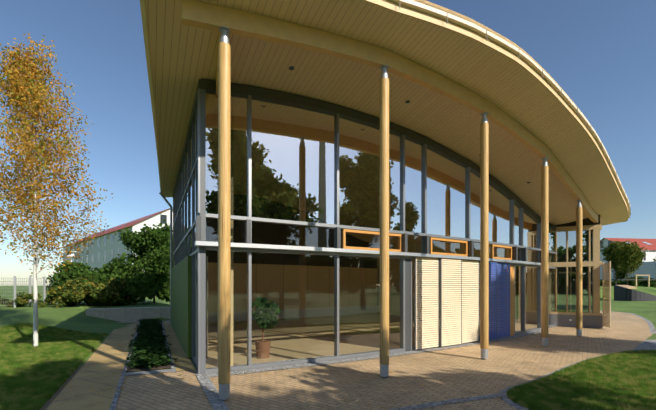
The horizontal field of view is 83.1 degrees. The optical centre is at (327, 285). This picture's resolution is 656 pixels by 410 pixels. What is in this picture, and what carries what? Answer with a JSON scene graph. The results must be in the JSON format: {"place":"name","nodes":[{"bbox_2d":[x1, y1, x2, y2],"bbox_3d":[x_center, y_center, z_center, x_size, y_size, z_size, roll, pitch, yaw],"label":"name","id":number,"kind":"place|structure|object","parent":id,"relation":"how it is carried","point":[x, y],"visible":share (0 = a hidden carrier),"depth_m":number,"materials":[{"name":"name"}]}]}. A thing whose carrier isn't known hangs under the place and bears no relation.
{"place":"outdoors","nodes":[
{"label":"outdoors","id":0,"kind":"place"},
{"bbox_2d":[66,251,76,270],"bbox_3d":[-16.824,-0.558,24.253,0.585,3.360,0.600,0,0,1],"label":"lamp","id":1,"kind":"object","parent":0,"point":[72,255],"visible":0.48,"depth_m":24.19,"materials":[{"name":"white"}]},
{"bbox_2d":[206,218,376,268],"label":"interior wall","id":2,"kind":"structure","parent":0,"point":[303,239],"depth_m":18.36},
{"bbox_2d":[0,286,655,409],"bbox_3d":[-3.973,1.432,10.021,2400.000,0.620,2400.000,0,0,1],"label":"ground","id":3,"kind":"structure","parent":0,"point":[76,318],"depth_m":16.54,"materials":[{"name":"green plant"}]},
{"bbox_2d":[0,292,75,307],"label":"bush","id":4,"kind":"object","parent":3,"relation":"on","point":[21,301],"visible":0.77,"depth_m":18.86,"materials":[{"name":"green plant"}]},
{"bbox_2d":[14,276,81,307],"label":"fence posts","id":5,"kind":"object","parent":3,"relation":"on","point":[30,290],"visible":0.38,"depth_m":19.45,"materials":[{"name":"grey metal"}]},
{"bbox_2d":[0,278,43,305],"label":"fence","id":6,"kind":"object","parent":5,"relation":"attached to","point":[20,281],"visible":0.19,"depth_m":19.10,"materials":[{"name":"grey metal"}]},
{"bbox_2d":[0,322,107,409],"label":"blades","id":7,"kind":"object","parent":3,"relation":"on","point":[22,357],"visible":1,"depth_m":8.41,"materials":[{"name":"green plant"}]},
{"bbox_2d":[0,33,115,346],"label":"birch","id":8,"kind":"object","parent":3,"relation":"on","point":[17,97],"depth_m":10.03,"materials":[{"name":"yellow plant"}]},
{"bbox_2d":[47,274,130,305],"bbox_3d":[-12.802,0.265,20.120,3.670,1.860,3.629,0,0,1],"label":"bush","id":9,"kind":"object","parent":3,"relation":"on","point":[77,290],"visible":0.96,"depth_m":19.14,"materials":[{"name":"green plant"}]},
{"bbox_2d":[46,252,169,306],"bbox_3d":[-12.838,-0.265,21.761,6.835,3.548,5.320,0,0,-20],"label":"bush","id":10,"kind":"object","parent":3,"relation":"on","point":[140,287],"visible":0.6,"depth_m":21.18,"materials":[{"name":"green plant"}]},
{"bbox_2d":[63,208,172,271],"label":"neighbouring building","id":11,"kind":"structure","parent":3,"relation":"on","point":[103,250],"depth_m":62.62,"materials":[{"name":"grey"}]},
{"bbox_2d":[46,321,195,409],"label":"side slabs","id":12,"kind":"structure","parent":3,"relation":"on","point":[95,375],"depth_m":7.42,"materials":[{"name":"beige concrete"}]},
{"bbox_2d":[109,320,176,409],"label":"cobble","id":13,"kind":"object","parent":12,"relation":"on","point":[116,397],"depth_m":7.50,"materials":[{"name":"grey stone"}]},
{"bbox_2d":[0,333,252,400],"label":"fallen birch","id":14,"kind":"object","parent":3,"relation":"on","point":[121,369],"visible":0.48,"depth_m":7.19,"materials":[{"name":"plant"}]},
{"bbox_2d":[86,307,169,321],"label":"retaining wall","id":15,"kind":"structure","parent":3,"relation":"on","point":[127,314],"depth_m":17.64,"materials":[{"name":"concrete"}]},
{"bbox_2d":[117,220,172,302],"bbox_3d":[-10.890,-1.530,22.879,3.887,5.311,3.573,0,0,1],"label":"tree","id":16,"kind":"object","parent":3,"relation":"on","point":[156,245],"depth_m":22.09,"materials":[{"name":"green plant"}]},
{"bbox_2d":[126,323,170,371],"bbox_3d":[-6.073,1.722,12.643,0.830,0.001,11.300,0,0,-25],"label":"plant bed","id":17,"kind":"object","parent":3,"relation":"on","point":[146,368],"visible":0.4,"depth_m":7.86,"materials":[{"name":"soil"}]},
{"bbox_2d":[125,369,172,375],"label":"curb","id":18,"kind":"structure","parent":3,"relation":"on","point":[150,372],"depth_m":7.27,"materials":[{"name":"grey"}]},
{"bbox_2d":[123,318,177,368],"bbox_3d":[-6.079,1.645,12.632,1.174,0.291,11.260,0,0,-25],"label":"ivy","id":19,"kind":"object","parent":3,"relation":"on","point":[149,335],"visible":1,"depth_m":9.73,"materials":[{"name":"green plant"}]},
{"bbox_2d":[135,276,169,302],"bbox_3d":[-11.899,0.002,24.256,4.698,2.460,3.620,0,0,1],"label":"bush","id":20,"kind":"object","parent":3,"relation":"on","point":[161,295],"visible":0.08,"depth_m":23.80,"materials":[{"name":"green plant"}]},
{"bbox_2d":[159,192,171,324],"bbox_3d":[-7.078,-1.160,16.148,0.549,5.804,0.100,0,0,-12],"label":"downpipe","id":21,"kind":"object","parent":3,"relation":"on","point":[166,201],"visible":0.77,"depth_m":16.15,"materials":[{"name":"silver metal"}]},
{"bbox_2d":[206,244,379,356],"bbox_3d":[-2.835,-1.358,17.134,6.692,6.200,15.204,0,0,24],"label":"shell","id":22,"kind":"object","parent":3,"relation":"on","point":[378,287],"depth_m":8.89,"materials":[{"name":"beige"}]},
{"bbox_2d":[208,240,531,323],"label":"interior wall","id":23,"kind":"structure","parent":3,"relation":"on","point":[305,278],"depth_m":18.89,"materials":[{"name":"brown wood"}]},
{"bbox_2d":[208,305,379,321],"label":"radiators","id":24,"kind":"object","parent":23,"relation":"attached to","point":[305,313],"depth_m":18.86,"materials":[{"name":"brown"}]},
{"bbox_2d":[506,349,655,409],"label":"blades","id":25,"kind":"object","parent":3,"relation":"on","point":[623,380],"visible":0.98,"depth_m":6.16,"materials":[{"name":"green plant"}]},
{"bbox_2d":[600,239,626,278],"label":"tree","id":26,"kind":"object","parent":3,"relation":"on","point":[609,252],"depth_m":68.30,"materials":[{"name":"green plant"}]},
{"bbox_2d":[600,276,655,286],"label":"bush","id":27,"kind":"object","parent":3,"relation":"on","point":[644,283],"visible":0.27,"depth_m":56.92,"materials":[{"name":"green plant"}]},
{"bbox_2d":[600,286,655,299],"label":"mound","id":28,"kind":"object","parent":3,"relation":"on","point":[650,290],"visible":0.23,"depth_m":45.73,"materials":[{"name":"green plant"}]},
{"bbox_2d":[617,285,636,288],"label":"mound path","id":29,"kind":"structure","parent":28,"relation":"on","point":[629,287],"depth_m":41.77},
{"bbox_2d":[615,241,647,284],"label":"tree","id":30,"kind":"object","parent":28,"relation":"on","point":[625,251],"depth_m":50.69,"materials":[{"name":"green plant"}]},
{"bbox_2d":[635,275,649,286],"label":"play frame","id":31,"kind":"object","parent":28,"relation":"on","point":[642,275],"visible":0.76,"depth_m":49.16,"materials":[{"name":"brown wood"}]},
{"bbox_2d":[600,279,655,284],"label":"fence","id":32,"kind":"object","parent":3,"relation":"on","point":[616,280],"visible":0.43,"depth_m":52.38,"materials":[{"name":"grey metal"}]},
{"bbox_2d":[600,238,655,278],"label":"house","id":33,"kind":"structure","parent":3,"relation":"on","point":[649,245],"depth_m":75.77,"materials":[{"name":"white"}]},
{"bbox_2d":[623,281,655,287],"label":"bush","id":34,"kind":"object","parent":3,"relation":"on","point":[631,284],"visible":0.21,"depth_m":56.60,"materials":[{"name":"green plant"}]},
{"bbox_2d":[625,261,655,283],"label":"building","id":35,"kind":"structure","parent":3,"relation":"on","point":[647,268],"depth_m":63.82,"materials":[{"name":"white"}]},
{"bbox_2d":[0,0,655,285],"label":"sky","id":36,"kind":"structure","parent":0,"point":[601,53],"materials":[{"name":"blue"}]},
{"bbox_2d":[115,311,653,409],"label":"terrace","id":37,"kind":"structure","parent":0,"point":[319,387],"depth_m":6.82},
{"bbox_2d":[61,347,581,407],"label":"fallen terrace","id":38,"kind":"structure","parent":37,"relation":"on","point":[330,371],"depth_m":6.75,"materials":[{"name":"plant"}]},
{"bbox_2d":[173,78,556,367],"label":"facade","id":39,"kind":"structure","parent":37,"relation":"on","point":[209,85],"depth_m":9.26,"materials":[{"name":"clear glass"}]},
{"bbox_2d":[173,89,205,373],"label":"side frames","id":40,"kind":"structure","parent":39,"relation":"attached to","point":[202,214],"depth_m":7.91,"materials":[{"name":"grey metal"}]},
{"bbox_2d":[171,255,191,357],"bbox_3d":[-5.028,0.497,12.437,0.100,2.390,8.370,0,0,-25],"label":"wall panel","id":41,"kind":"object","parent":40,"relation":"attached to","point":[181,297],"depth_m":9.78,"materials":[{"name":"green"}]},
{"bbox_2d":[175,106,198,361],"bbox_3d":[-4.612,-1.088,11.732,0.001,5.460,10.000,0,0,-25],"label":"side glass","id":42,"kind":"object","parent":40,"relation":"in","point":[190,194],"visible":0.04,"depth_m":9.55,"materials":[{"name":"clear glass"}]},
{"bbox_2d":[195,241,540,265],"bbox_3d":[3.012,-0.798,10.465,13.034,0.080,0.690,0,0,-34],"label":"facade rail","id":43,"kind":"object","parent":39,"relation":"attached to","point":[274,247],"visible":0.85,"depth_m":8.48,"materials":[{"name":"grey metal"}]},
{"bbox_2d":[198,88,556,373],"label":"facade frames","id":44,"kind":"structure","parent":39,"relation":"attached to","point":[250,365],"depth_m":8.59,"materials":[{"name":"grey metal"}]},
{"bbox_2d":[206,92,592,312],"bbox_3d":[4.861,-1.381,12.226,17.723,5.206,1.463,0,0,-31],"label":"facade glass","id":45,"kind":"object","parent":44,"relation":"in","point":[293,163],"visible":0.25,"depth_m":8.81,"materials":[{"name":"clear glass"}]},
{"bbox_2d":[342,229,513,335],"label":"window frames","id":46,"kind":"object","parent":39,"relation":"attached to","point":[399,236],"depth_m":10.96,"materials":[{"name":"orange wood"}]},
{"bbox_2d":[415,257,509,349],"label":"shutter frames","id":47,"kind":"structure","parent":39,"relation":"attached to","point":[441,301],"depth_m":10.18,"materials":[{"name":"grey metal"}]},
{"bbox_2d":[416,257,478,348],"bbox_3d":[3.459,0.470,10.466,2.791,2.424,0.089,0,0,-34],"label":"roller shutter","id":48,"kind":"object","parent":47,"relation":"attached to","point":[451,300],"visible":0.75,"depth_m":10.33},
{"bbox_2d":[489,262,509,338],"bbox_3d":[5.375,0.470,11.822,1.855,2.424,0.069,0,0,-40],"label":"blue shutter","id":49,"kind":"object","parent":47,"relation":"attached to","point":[493,291],"visible":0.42,"depth_m":11.97,"materials":[{"name":"blue metal"}]},
{"bbox_2d":[206,314,529,367],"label":"interior floor","id":50,"kind":"structure","parent":37,"relation":"on","point":[319,347],"depth_m":12.16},
{"bbox_2d":[217,219,232,365],"bbox_3d":[-2.191,-1.208,7.901,0.300,5.900,0.200,0,0,-25],"label":"post","id":51,"kind":"object","parent":50,"relation":"on","point":[231,295],"depth_m":7.87,"materials":[{"name":"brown wood"}]},
{"bbox_2d":[255,328,270,358],"bbox_3d":[-1.546,1.252,8.791,0.380,0.920,0.380,0,0,1],"label":"plant pot","id":52,"kind":"object","parent":50,"relation":"on","point":[263,344],"depth_m":8.66,"materials":[{"name":"brown ceramic"}]},
{"bbox_2d":[252,296,280,328],"bbox_3d":[-1.544,0.653,8.805,0.757,0.790,0.747,0,0,-37],"label":"indoor plant","id":53,"kind":"object","parent":52,"relation":"on","point":[269,309],"depth_m":8.67,"materials":[{"name":"green plant"}]},
{"bbox_2d":[218,26,581,399],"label":"columns","id":54,"kind":"structure","parent":37,"relation":"on","point":[224,212],"depth_m":6.88,"materials":[{"name":"beige wood"}]},
{"bbox_2d":[181,0,601,224],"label":"beam","id":55,"kind":"structure","parent":54,"relation":"on","point":[202,15],"depth_m":6.65,"materials":[{"name":"brown wood"}]},
{"bbox_2d":[146,0,627,243],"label":"roof soffit","id":56,"kind":"structure","parent":55,"relation":"on","point":[183,59],"depth_m":7.91,"materials":[{"name":"beige wood"}]},
{"bbox_2d":[140,0,630,220],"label":"fascia","id":57,"kind":"structure","parent":56,"relation":"on","point":[431,10],"depth_m":7.28,"materials":[{"name":"white metal"}]},
{"bbox_2d":[399,0,630,214],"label":"fascia joints","id":58,"kind":"object","parent":57,"relation":"attached to","point":[561,96],"visible":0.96,"depth_m":8.57,"materials":[{"name":"grey metal"}]},
{"bbox_2d":[289,66,530,182],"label":"downlights","id":59,"kind":"object","parent":56,"relation":"on","point":[292,68],"visible":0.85,"depth_m":7.22,"materials":[{"name":"grey metal"}]},
{"bbox_2d":[416,0,583,114],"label":"roof top","id":60,"kind":"structure","parent":56,"relation":"on","point":[467,19],"depth_m":6.90,"materials":[{"name":"beige"}]},
{"bbox_2d":[196,310,655,409],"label":"cobble borders","id":61,"kind":"object","parent":37,"relation":"on","point":[215,401],"visible":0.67,"depth_m":6.98,"materials":[{"name":"grey stone"}]},
{"bbox_2d":[554,314,602,327],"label":"box plinth","id":62,"kind":"structure","parent":37,"relation":"on","point":[588,321],"depth_m":15.22,"materials":[{"name":"grey concrete"}]},
{"bbox_2d":[554,215,601,315],"bbox_3d":[10.801,-0.608,16.567,1.887,4.700,2.739,0,0,25],"label":"window frame","id":63,"kind":"object","parent":62,"relation":"on","point":[596,263],"depth_m":15.10,"materials":[{"name":"beige wood"}]},
{"bbox_2d":[603,261,610,328],"bbox_3d":[11.052,0.372,14.679,0.045,2.620,0.563,0,0,13],"label":"slatted screen","id":64,"kind":"object","parent":63,"relation":"attached to","point":[608,281],"visible":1,"depth_m":14.60,"materials":[{"name":"brown wood"}]},
{"bbox_2d":[614,285,655,300],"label":"retaining wall","id":65,"kind":"structure","parent":0,"point":[623,293],"depth_m":41.07,"materials":[{"name":"grey concrete"}]},
{"bbox_2d":[633,340,655,350],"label":"grey path","id":66,"kind":"structure","parent":0,"point":[648,345],"depth_m":10.70,"materials":[{"name":"grey concrete"}]}
]}

